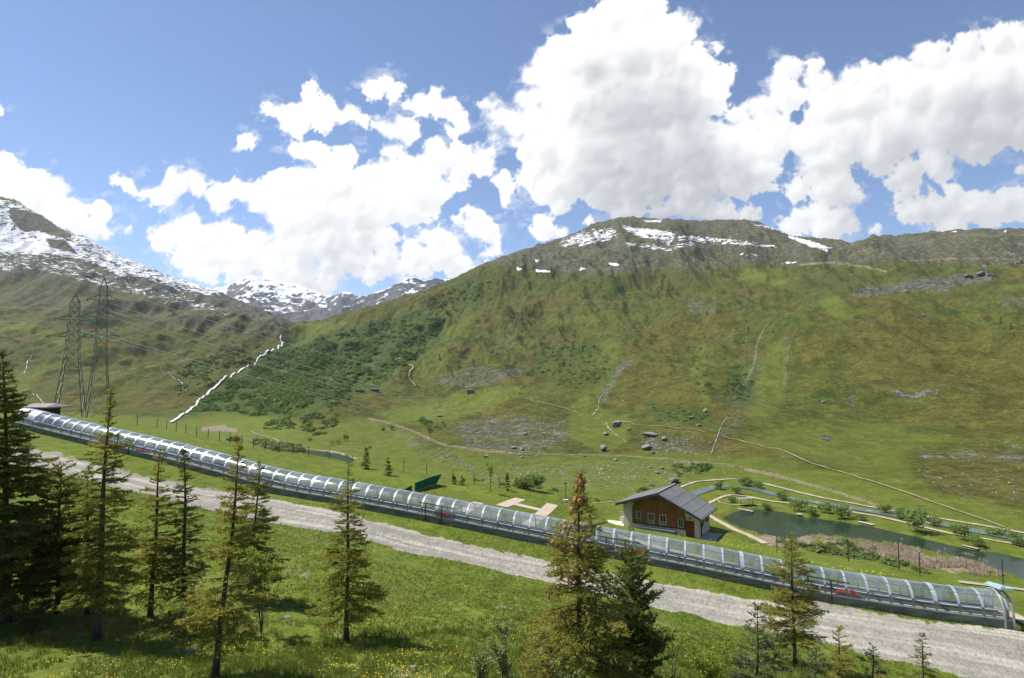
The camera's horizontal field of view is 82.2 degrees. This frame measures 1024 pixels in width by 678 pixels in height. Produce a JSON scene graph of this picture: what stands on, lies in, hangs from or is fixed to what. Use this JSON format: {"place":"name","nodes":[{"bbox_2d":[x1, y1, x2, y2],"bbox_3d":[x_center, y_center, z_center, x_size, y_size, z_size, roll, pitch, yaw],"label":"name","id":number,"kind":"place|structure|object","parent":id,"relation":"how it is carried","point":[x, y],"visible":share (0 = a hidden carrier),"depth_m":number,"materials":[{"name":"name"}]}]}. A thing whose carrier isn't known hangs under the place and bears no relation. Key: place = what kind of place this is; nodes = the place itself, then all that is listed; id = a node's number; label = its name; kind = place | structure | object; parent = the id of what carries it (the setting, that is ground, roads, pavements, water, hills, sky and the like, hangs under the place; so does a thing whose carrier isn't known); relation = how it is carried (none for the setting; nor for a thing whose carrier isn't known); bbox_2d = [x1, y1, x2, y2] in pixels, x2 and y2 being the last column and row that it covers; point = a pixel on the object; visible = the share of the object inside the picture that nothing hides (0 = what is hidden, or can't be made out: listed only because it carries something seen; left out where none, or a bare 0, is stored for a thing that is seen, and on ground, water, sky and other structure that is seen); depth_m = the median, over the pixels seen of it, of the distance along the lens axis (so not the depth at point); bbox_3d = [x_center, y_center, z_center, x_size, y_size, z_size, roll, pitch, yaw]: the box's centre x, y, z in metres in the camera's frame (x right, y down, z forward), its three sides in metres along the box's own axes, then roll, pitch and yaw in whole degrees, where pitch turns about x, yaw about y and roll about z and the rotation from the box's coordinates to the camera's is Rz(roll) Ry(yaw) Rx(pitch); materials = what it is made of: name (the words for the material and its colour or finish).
{"place":"outdoors","nodes":[
{"label":"outdoors","id":0,"kind":"place"},
{"bbox_2d":[170,334,282,421],"bbox_3d":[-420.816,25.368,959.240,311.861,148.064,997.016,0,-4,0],"label":"stream","id":1,"kind":"structure","parent":0,"point":[207,393],"depth_m":767.21,"materials":[{"name":"white liquid"}]},
{"bbox_2d":[250,431,357,458],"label":"path","id":2,"kind":"structure","parent":0,"point":[318,450],"depth_m":305.76,"materials":[{"name":"gravel"}]},
{"bbox_2d":[303,451,354,462],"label":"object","id":3,"kind":"structure","parent":0,"point":[337,456],"depth_m":289.86,"materials":[{"name":"liquid"}]},
{"bbox_2d":[215,275,448,321],"bbox_3d":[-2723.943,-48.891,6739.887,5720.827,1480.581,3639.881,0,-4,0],"label":"mountain range","id":4,"kind":"structure","parent":0,"point":[292,302],"depth_m":6391.37,"materials":[{"name":"snow"}]},
{"bbox_2d":[0,463,991,677],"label":"ground","id":5,"kind":"structure","parent":0,"point":[309,631],"depth_m":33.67,"materials":[{"name":"green plant"}]},
{"bbox_2d":[0,590,58,634],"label":"undergrowth bush","id":6,"kind":"object","parent":5,"relation":"on","point":[33,610],"visible":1,"depth_m":24.60,"materials":[{"name":"green plant"}]},
{"bbox_2d":[0,348,83,623],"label":"spruce tree","id":7,"kind":"object","parent":5,"relation":"on","point":[18,534],"visible":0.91,"depth_m":26.04,"materials":[{"name":"green plant"}]},
{"bbox_2d":[0,459,98,616],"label":"spruce tree","id":8,"kind":"object","parent":5,"relation":"on","point":[61,517],"visible":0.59,"depth_m":26.99,"materials":[{"name":"green plant"}]},
{"bbox_2d":[54,465,132,614],"bbox_3d":[-19.705,9.434,27.241,2.966,7.122,2.901,0,-4,0],"label":"spruce tree","id":9,"kind":"object","parent":5,"relation":"on","point":[73,575],"visible":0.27,"depth_m":27.11,"materials":[{"name":"green plant"}]},
{"bbox_2d":[52,385,148,640],"bbox_3d":[-17.426,7.441,25.123,3.303,10.935,3.853,2,-5,-29],"label":"spruce tree","id":10,"kind":"object","parent":5,"relation":"on","point":[89,561],"visible":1,"depth_m":24.76,"materials":[{"name":"green plant"}]},
{"bbox_2d":[122,448,181,618],"bbox_3d":[-16.692,9.194,27.538,2.877,8.111,2.845,-3,-5,35],"label":"spruce tree","id":11,"kind":"object","parent":5,"relation":"on","point":[157,545],"visible":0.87,"depth_m":27.40,"materials":[{"name":"green plant"}]},
{"bbox_2d":[159,565,200,639],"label":"spruce tree","id":12,"kind":"object","parent":5,"relation":"on","point":[183,615],"visible":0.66,"depth_m":25.65,"materials":[{"name":"green plant"}]},
{"bbox_2d":[154,443,211,617],"bbox_3d":[-15.514,9.201,27.782,2.397,8.508,2.610,4,-5,-43],"label":"spruce tree","id":13,"kind":"object","parent":5,"relation":"on","point":[181,559],"visible":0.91,"depth_m":27.60,"materials":[{"name":"green plant"}]},
{"bbox_2d":[184,648,195,653],"bbox_3d":[-13.049,12.643,23.771,0.448,0.220,0.443,2,-5,-32],"label":"boulder","id":14,"kind":"object","parent":5,"relation":"on","point":[190,649],"visible":0.76,"depth_m":23.69,"materials":[{"name":"stone"}]},
{"bbox_2d":[164,441,272,676],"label":"spruce tree","id":15,"kind":"object","parent":5,"relation":"on","point":[225,621],"visible":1,"depth_m":20.56,"materials":[{"name":"green plant"}]},
{"bbox_2d":[220,458,290,594],"bbox_3d":[-13.973,10.447,32.201,3.337,7.771,3.580,-3,-5,40],"label":"spruce tree","id":16,"kind":"object","parent":5,"relation":"on","point":[262,514],"visible":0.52,"depth_m":32.02,"materials":[{"name":"green plant"}]},
{"bbox_2d":[246,544,282,632],"bbox_3d":[-11.592,11.408,27.026,1.792,4.345,2.052,0,-4,0],"label":"sapling","id":17,"kind":"object","parent":5,"relation":"on","point":[255,555],"visible":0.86,"depth_m":26.81,"materials":[{"name":"plant"}]},
{"bbox_2d":[304,461,389,641],"bbox_3d":[-7.479,9.895,27.382,3.864,8.406,3.738,0,-4,0],"label":"spruce tree","id":18,"kind":"object","parent":5,"relation":"on","point":[347,605],"visible":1,"depth_m":26.72,"materials":[{"name":"green plant"}]},
{"bbox_2d":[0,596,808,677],"bbox_3d":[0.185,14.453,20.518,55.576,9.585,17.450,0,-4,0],"label":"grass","id":19,"kind":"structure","parent":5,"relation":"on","point":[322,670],"depth_m":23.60,"materials":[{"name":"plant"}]},
{"bbox_2d":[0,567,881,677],"bbox_3d":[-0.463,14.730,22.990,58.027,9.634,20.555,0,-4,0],"label":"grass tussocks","id":20,"kind":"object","parent":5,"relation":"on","point":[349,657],"depth_m":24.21,"materials":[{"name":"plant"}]},
{"bbox_2d":[471,645,493,677],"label":"willow shoots","id":21,"kind":"object","parent":5,"relation":"on","point":[485,662],"visible":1,"depth_m":18.26,"materials":[{"name":"plant"}]},
{"bbox_2d":[485,615,515,677],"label":"willow shoots","id":22,"kind":"object","parent":5,"relation":"on","point":[500,661],"visible":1,"depth_m":17.34,"materials":[{"name":"plant"}]},
{"bbox_2d":[537,646,584,677],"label":"willow shoots","id":23,"kind":"object","parent":5,"relation":"on","point":[561,672],"visible":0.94,"depth_m":14.50,"materials":[{"name":"plant"}]},
{"bbox_2d":[512,470,647,677],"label":"spruce tree","id":24,"kind":"object","parent":5,"relation":"on","point":[587,629],"visible":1,"depth_m":15.70,"materials":[{"name":"green plant"}]},
{"bbox_2d":[597,541,681,677],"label":"pine tree","id":25,"kind":"object","parent":5,"relation":"on","point":[651,646],"visible":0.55,"depth_m":16.85,"materials":[{"name":"plant"}]},
{"bbox_2d":[667,621,684,677],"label":"sapling","id":26,"kind":"object","parent":5,"relation":"on","point":[675,644],"visible":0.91,"depth_m":21.26,"materials":[{"name":"plant"}]},
{"bbox_2d":[683,633,739,677],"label":"shrub","id":27,"kind":"object","parent":5,"relation":"on","point":[705,663],"visible":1,"depth_m":22.88,"materials":[{"name":"green plant"}]},
{"bbox_2d":[725,602,793,677],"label":"fir tree","id":28,"kind":"object","parent":5,"relation":"on","point":[745,658],"visible":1,"depth_m":23.17,"materials":[{"name":"plant"}]},
{"bbox_2d":[747,531,829,663],"bbox_3d":[15.357,14.359,32.366,4.340,7.402,4.428,0,-4,0],"label":"spruce tree","id":29,"kind":"object","parent":5,"relation":"on","point":[793,603],"visible":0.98,"depth_m":32.16,"materials":[{"name":"green plant"}]},
{"bbox_2d":[796,646,833,677],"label":"fir tree","id":30,"kind":"object","parent":5,"relation":"on","point":[815,662],"visible":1,"depth_m":24.13,"materials":[{"name":"plant"}]},
{"bbox_2d":[815,624,859,677],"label":"fir tree","id":31,"kind":"object","parent":5,"relation":"on","point":[838,655],"visible":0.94,"depth_m":28.95,"materials":[{"name":"plant"}]},
{"bbox_2d":[856,642,888,677],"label":"fir tree","id":32,"kind":"object","parent":5,"relation":"on","point":[881,671],"visible":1,"depth_m":30.97,"materials":[{"name":"plant"}]},
{"bbox_2d":[901,632,939,677],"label":"spruce tree","id":33,"kind":"object","parent":5,"relation":"on","point":[923,666],"visible":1,"depth_m":31.83,"materials":[{"name":"green plant"}]},
{"bbox_2d":[0,0,1023,295],"bbox_3d":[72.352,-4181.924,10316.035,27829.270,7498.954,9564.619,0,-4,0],"label":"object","id":34,"kind":"structure","parent":0,"point":[620,102],"depth_m":13388.64,"materials":[{"name":"white"}]},
{"bbox_2d":[0,308,1023,528],"bbox_3d":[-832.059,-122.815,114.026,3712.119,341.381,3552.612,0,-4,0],"label":"hillside","id":35,"kind":"structure","parent":0,"point":[149,388],"depth_m":505.30,"materials":[{"name":"green plant"}]},
{"bbox_2d":[0,273,1021,515],"bbox_3d":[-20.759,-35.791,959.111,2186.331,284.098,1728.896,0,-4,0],"label":"scree","id":36,"kind":"structure","parent":35,"relation":"on","point":[667,450],"depth_m":300.92,"materials":[{"name":"stone"}]},
{"bbox_2d":[612,420,621,427],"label":"boulder","id":37,"kind":"object","parent":35,"relation":"on","point":[616,423],"visible":1,"depth_m":406.25,"materials":[{"name":"stone"}]},
{"bbox_2d":[641,444,651,449],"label":"boulder","id":38,"kind":"object","parent":35,"relation":"on","point":[646,447],"visible":1,"depth_m":298.01,"materials":[{"name":"stone"}]},
{"bbox_2d":[642,432,657,436],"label":"boulder","id":39,"kind":"object","parent":35,"relation":"on","point":[649,434],"visible":1,"depth_m":341.14,"materials":[{"name":"stone"}]},
{"bbox_2d":[0,197,1023,356],"bbox_3d":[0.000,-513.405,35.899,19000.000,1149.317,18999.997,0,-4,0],"label":"mountain","id":40,"kind":"structure","parent":0,"point":[596,267],"depth_m":1464.19,"materials":[{"name":"green plant"}]},
{"bbox_2d":[0,413,1023,640],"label":"meadow","id":41,"kind":"structure","parent":0,"point":[142,467],"depth_m":63.10,"materials":[{"name":"green plant"}]},
{"bbox_2d":[20,403,71,423],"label":"canopy","id":42,"kind":"object","parent":41,"relation":"on","point":[54,408],"visible":0.49,"depth_m":82.86,"materials":[{"name":"metal"}]},
{"bbox_2d":[137,415,352,463],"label":"net fence","id":43,"kind":"object","parent":41,"relation":"on","point":[236,434],"visible":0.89,"depth_m":95.91,"materials":[{"name":"metal"}]},
{"bbox_2d":[360,446,369,468],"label":"spruce tree","id":44,"kind":"object","parent":41,"relation":"on","point":[366,456],"visible":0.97,"depth_m":86.93,"materials":[{"name":"green plant"}]},
{"bbox_2d":[383,457,393,475],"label":"spruce tree","id":45,"kind":"object","parent":41,"relation":"on","point":[388,466],"visible":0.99,"depth_m":81.98,"materials":[{"name":"green plant"}]},
{"bbox_2d":[415,474,441,490],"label":"wind screen","id":46,"kind":"object","parent":41,"relation":"on","point":[424,483],"visible":1,"depth_m":76.37,"materials":[{"name":"fabric"}]},
{"bbox_2d":[0,491,894,677],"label":"dandelions","id":47,"kind":"object","parent":41,"relation":"on","point":[354,630],"visible":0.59,"depth_m":23.46,"materials":[{"name":"plant"}]},
{"bbox_2d":[403,461,533,490],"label":"net fence","id":48,"kind":"object","parent":41,"relation":"on","point":[471,478],"visible":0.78,"depth_m":84.24,"materials":[{"name":"metal"}]},
{"bbox_2d":[484,461,494,492],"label":"sapling","id":49,"kind":"object","parent":41,"relation":"on","point":[491,472],"visible":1,"depth_m":78.72,"materials":[{"name":"plant"}]},
{"bbox_2d":[504,472,510,490],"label":"spruce tree","id":50,"kind":"object","parent":41,"relation":"on","point":[507,481],"visible":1,"depth_m":82.20,"materials":[{"name":"green plant"}]},
{"bbox_2d":[458,497,557,526],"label":"helipad marking","id":51,"kind":"object","parent":41,"relation":"on","point":[546,509],"visible":0.88,"depth_m":72.13,"materials":[{"name":"concrete"}]},
{"bbox_2d":[11,408,1015,629],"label":"conveyor tunnel","id":52,"kind":"structure","parent":41,"relation":"on","point":[889,601],"depth_m":55.44,"materials":[{"name":"plastic"}]},
{"bbox_2d":[115,436,139,453],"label":"exit door","id":53,"kind":"structure","parent":52,"relation":"in","point":[115,436],"depth_m":67.88,"materials":[{"name":"metal"}]},
{"bbox_2d":[419,502,454,523],"bbox_3d":[-7.426,17.142,57.772,3.709,1.981,0.271,-1,-4,15],"label":"exit door","id":54,"kind":"structure","parent":52,"relation":"in","point":[419,502],"depth_m":57.80,"materials":[{"name":"metal"}]},
{"bbox_2d":[442,511,450,518],"bbox_3d":[-6.415,17.498,57.986,0.900,0.810,0.577,-1,-4,15],"label":"crash mat","id":55,"kind":"object","parent":52,"relation":"on","point":[446,515],"visible":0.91,"depth_m":57.82,"materials":[{"name":"red plastic"}]},
{"bbox_2d":[599,535,639,554],"bbox_3d":[9.706,18.893,52.967,3.711,1.938,0.278,-1,-4,17],"label":"exit door","id":56,"kind":"structure","parent":52,"relation":"in","point":[599,535],"depth_m":53.03,"materials":[{"name":"metal"}]},
{"bbox_2d":[800,574,849,601],"bbox_3d":[25.490,20.355,47.838,3.704,1.947,0.303,-1,-4,17],"label":"exit door","id":57,"kind":"structure","parent":52,"relation":"in","point":[808,576],"depth_m":47.79,"materials":[{"name":"metal"}]},
{"bbox_2d":[836,589,860,598],"bbox_3d":[27.390,20.844,47.751,1.700,0.658,0.644,-1,-4,16],"label":"crash mat","id":58,"kind":"object","parent":52,"relation":"on","point":[852,594],"visible":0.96,"depth_m":47.68,"materials":[{"name":"red plastic"}]},
{"bbox_2d":[512,472,545,489],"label":"willow shrub","id":59,"kind":"object","parent":41,"relation":"on","point":[534,479],"visible":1,"depth_m":84.92,"materials":[{"name":"green plant"}]},
{"bbox_2d":[639,526,675,534],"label":"storage bench","id":60,"kind":"object","parent":41,"relation":"on","point":[669,531],"visible":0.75,"depth_m":81.89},
{"bbox_2d":[607,483,721,540],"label":"chalet","id":61,"kind":"object","parent":41,"relation":"on","point":[681,511],"visible":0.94,"depth_m":82.90,"materials":[{"name":"brown wood"}]},
{"bbox_2d":[648,513,653,523],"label":"window","id":62,"kind":"structure","parent":61,"relation":"in","point":[650,515],"depth_m":83.25,"materials":[{"name":"white glass"}]},
{"bbox_2d":[659,514,665,525],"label":"window","id":63,"kind":"structure","parent":61,"relation":"in","point":[662,518],"depth_m":82.36,"materials":[{"name":"white glass"}]},
{"bbox_2d":[678,518,683,527],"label":"window","id":64,"kind":"structure","parent":61,"relation":"in","point":[680,520],"depth_m":81.02,"materials":[{"name":"white wood"}]},
{"bbox_2d":[686,521,693,537],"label":"door","id":65,"kind":"structure","parent":61,"relation":"in","point":[690,524],"depth_m":80.27,"materials":[{"name":"wood"}]},
{"bbox_2d":[776,535,1003,585],"bbox_3d":[39.953,23.535,63.981,21.050,3.718,1.494,-3,-5,36],"label":"net fence","id":66,"kind":"object","parent":41,"relation":"on","point":[899,565],"visible":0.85,"depth_m":63.06,"materials":[{"name":"metal"}]},
{"bbox_2d":[2,448,1023,677],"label":"dirt road","id":67,"kind":"structure","parent":0,"point":[984,656],"depth_m":45.05,"materials":[{"name":"gravel"}]},
{"bbox_2d":[60,415,1023,585],"bbox_3d":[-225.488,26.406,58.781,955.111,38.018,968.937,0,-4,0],"label":"valley floor","id":68,"kind":"structure","parent":0,"point":[245,426],"depth_m":190.03,"materials":[{"name":"plant"}]},
{"bbox_2d":[44,295,100,417],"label":"pylon","id":69,"kind":"object","parent":68,"relation":"on","point":[78,340],"visible":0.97,"depth_m":128.08,"materials":[{"name":"metal"}]},
{"bbox_2d":[80,330,466,423],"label":"power line","id":70,"kind":"object","parent":69,"relation":"hanging from","point":[240,376],"visible":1,"depth_m":171.17,"materials":[{"name":"metal"}]},
{"bbox_2d":[104,314,477,414],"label":"power line","id":71,"kind":"object","parent":69,"relation":"hanging from","point":[269,367],"visible":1,"depth_m":192.90,"materials":[{"name":"metal"}]},
{"bbox_2d":[105,334,478,420],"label":"power line","id":72,"kind":"object","parent":69,"relation":"hanging from","point":[262,379],"visible":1,"depth_m":178.50,"materials":[{"name":"metal"}]},
{"bbox_2d":[81,278,124,419],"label":"pylon","id":73,"kind":"object","parent":68,"relation":"on","point":[101,340],"visible":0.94,"depth_m":146.31,"materials":[{"name":"metal"}]},
{"bbox_2d":[114,312,487,413],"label":"power line","id":74,"kind":"object","parent":73,"relation":"hanging from","point":[266,361],"visible":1,"depth_m":189.53,"materials":[{"name":"metal"}]},
{"bbox_2d":[111,303,492,407],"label":"power line","id":75,"kind":"object","parent":73,"relation":"hanging from","point":[270,355],"visible":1,"depth_m":193.58,"materials":[{"name":"metal"}]},
{"bbox_2d":[114,290,498,387],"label":"power line","id":76,"kind":"object","parent":73,"relation":"hanging from","point":[274,339],"visible":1,"depth_m":195.70,"materials":[{"name":"metal"}]},
{"bbox_2d":[226,436,931,573],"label":"bank shrubs","id":77,"kind":"object","parent":68,"relation":"on","point":[818,547],"visible":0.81,"depth_m":135.66,"materials":[{"name":"green plant"}]},
{"bbox_2d":[713,480,722,488],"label":"willow shrub","id":78,"kind":"object","parent":68,"relation":"on","point":[719,483],"visible":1,"depth_m":210.83,"materials":[{"name":"green plant"}]},
{"bbox_2d":[728,484,742,493],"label":"willow shrub","id":79,"kind":"object","parent":68,"relation":"on","point":[735,488],"visible":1,"depth_m":202.02,"materials":[{"name":"green plant"}]},
{"bbox_2d":[736,475,755,485],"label":"willow shrub","id":80,"kind":"object","parent":68,"relation":"on","point":[743,479],"visible":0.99,"depth_m":217.16,"materials":[{"name":"green plant"}]},
{"bbox_2d":[751,480,763,487],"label":"willow shrub","id":81,"kind":"object","parent":68,"relation":"on","point":[758,482],"visible":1,"depth_m":212.87,"materials":[{"name":"green plant"}]},
{"bbox_2d":[761,502,771,508],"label":"willow shrub","id":82,"kind":"object","parent":68,"relation":"on","point":[766,505],"visible":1,"depth_m":179.66,"materials":[{"name":"green plant"}]},
{"bbox_2d":[775,490,790,499],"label":"willow shrub","id":83,"kind":"object","parent":68,"relation":"on","point":[780,494],"visible":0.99,"depth_m":192.08,"materials":[{"name":"green plant"}]},
{"bbox_2d":[787,497,807,510],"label":"willow shrub","id":84,"kind":"object","parent":68,"relation":"on","point":[798,503],"visible":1,"depth_m":175.63,"materials":[{"name":"green plant"}]},
{"bbox_2d":[805,505,817,515],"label":"willow shrub","id":85,"kind":"object","parent":68,"relation":"on","point":[813,511],"visible":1,"depth_m":171.10,"materials":[{"name":"green plant"}]},
{"bbox_2d":[817,501,832,512],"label":"willow shrub","id":86,"kind":"object","parent":68,"relation":"on","point":[827,506],"visible":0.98,"depth_m":173.72,"materials":[{"name":"green plant"}]},
{"bbox_2d":[830,503,854,517],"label":"willow shrub","id":87,"kind":"object","parent":68,"relation":"on","point":[840,512],"visible":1,"depth_m":167.00,"materials":[{"name":"green plant"}]},
{"bbox_2d":[875,503,893,512],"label":"willow shrub","id":88,"kind":"object","parent":68,"relation":"on","point":[883,507],"visible":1,"depth_m":172.81,"materials":[{"name":"green plant"}]},
{"bbox_2d":[891,506,911,518],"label":"willow shrub","id":89,"kind":"object","parent":68,"relation":"on","point":[901,512],"visible":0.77,"depth_m":166.20,"materials":[{"name":"green plant"}]},
{"bbox_2d":[811,535,1004,576],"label":"reeds","id":90,"kind":"object","parent":68,"relation":"on","point":[911,553],"visible":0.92,"depth_m":128.50,"materials":[{"name":"plant"}]},
{"bbox_2d":[902,508,930,532],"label":"willow shrub","id":91,"kind":"object","parent":68,"relation":"on","point":[914,518],"visible":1,"depth_m":151.66,"materials":[{"name":"green plant"}]},
{"bbox_2d":[926,515,944,525],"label":"willow shrub","id":92,"kind":"object","parent":68,"relation":"on","point":[933,520],"visible":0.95,"depth_m":158.19,"materials":[{"name":"green plant"}]},
{"bbox_2d":[949,522,970,539],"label":"willow shrub","id":93,"kind":"object","parent":68,"relation":"on","point":[963,530],"visible":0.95,"depth_m":144.25,"materials":[{"name":"green plant"}]},
{"bbox_2d":[963,533,986,546],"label":"willow shrub","id":94,"kind":"object","parent":68,"relation":"on","point":[976,539],"visible":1,"depth_m":138.72,"materials":[{"name":"green plant"}]},
{"bbox_2d":[984,527,1009,535],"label":"willow shrub","id":95,"kind":"object","parent":68,"relation":"on","point":[993,530],"visible":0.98,"depth_m":148.05,"materials":[{"name":"green plant"}]},
{"bbox_2d":[1004,530,1023,544],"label":"willow shrub","id":96,"kind":"object","parent":68,"relation":"on","point":[1016,537],"visible":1,"depth_m":139.60,"materials":[{"name":"green plant"}]},
{"bbox_2d":[368,418,732,464],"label":"path","id":97,"kind":"structure","parent":0,"point":[530,452],"depth_m":293.70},
{"bbox_2d":[709,515,767,542],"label":"path","id":98,"kind":"structure","parent":0,"point":[736,529],"depth_m":154.08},
{"bbox_2d":[556,522,1023,623],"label":"path","id":99,"kind":"structure","parent":0,"point":[1019,618],"depth_m":57.13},
{"bbox_2d":[680,478,1023,532],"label":"path","id":100,"kind":"structure","parent":0,"point":[847,502],"depth_m":192.11,"materials":[{"name":"gravel"}]},
{"bbox_2d":[691,486,1023,539],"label":"river","id":101,"kind":"structure","parent":0,"point":[710,488],"depth_m":180.37,"materials":[{"name":"liquid"}]},
{"bbox_2d":[721,435,1004,526],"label":"path","id":102,"kind":"structure","parent":0,"point":[871,480],"depth_m":216.01,"materials":[{"name":"soil"}]},
{"bbox_2d":[708,494,1023,545],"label":"path","id":103,"kind":"structure","parent":0,"point":[713,500],"depth_m":168.72,"materials":[{"name":"gravel"}]},
{"bbox_2d":[723,509,1023,577],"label":"pond","id":104,"kind":"structure","parent":0,"point":[773,523],"depth_m":153.32,"materials":[{"name":"liquid"}]},
{"bbox_2d":[958,580,1023,589],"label":"path","id":105,"kind":"structure","parent":0,"point":[968,582],"depth_m":58.18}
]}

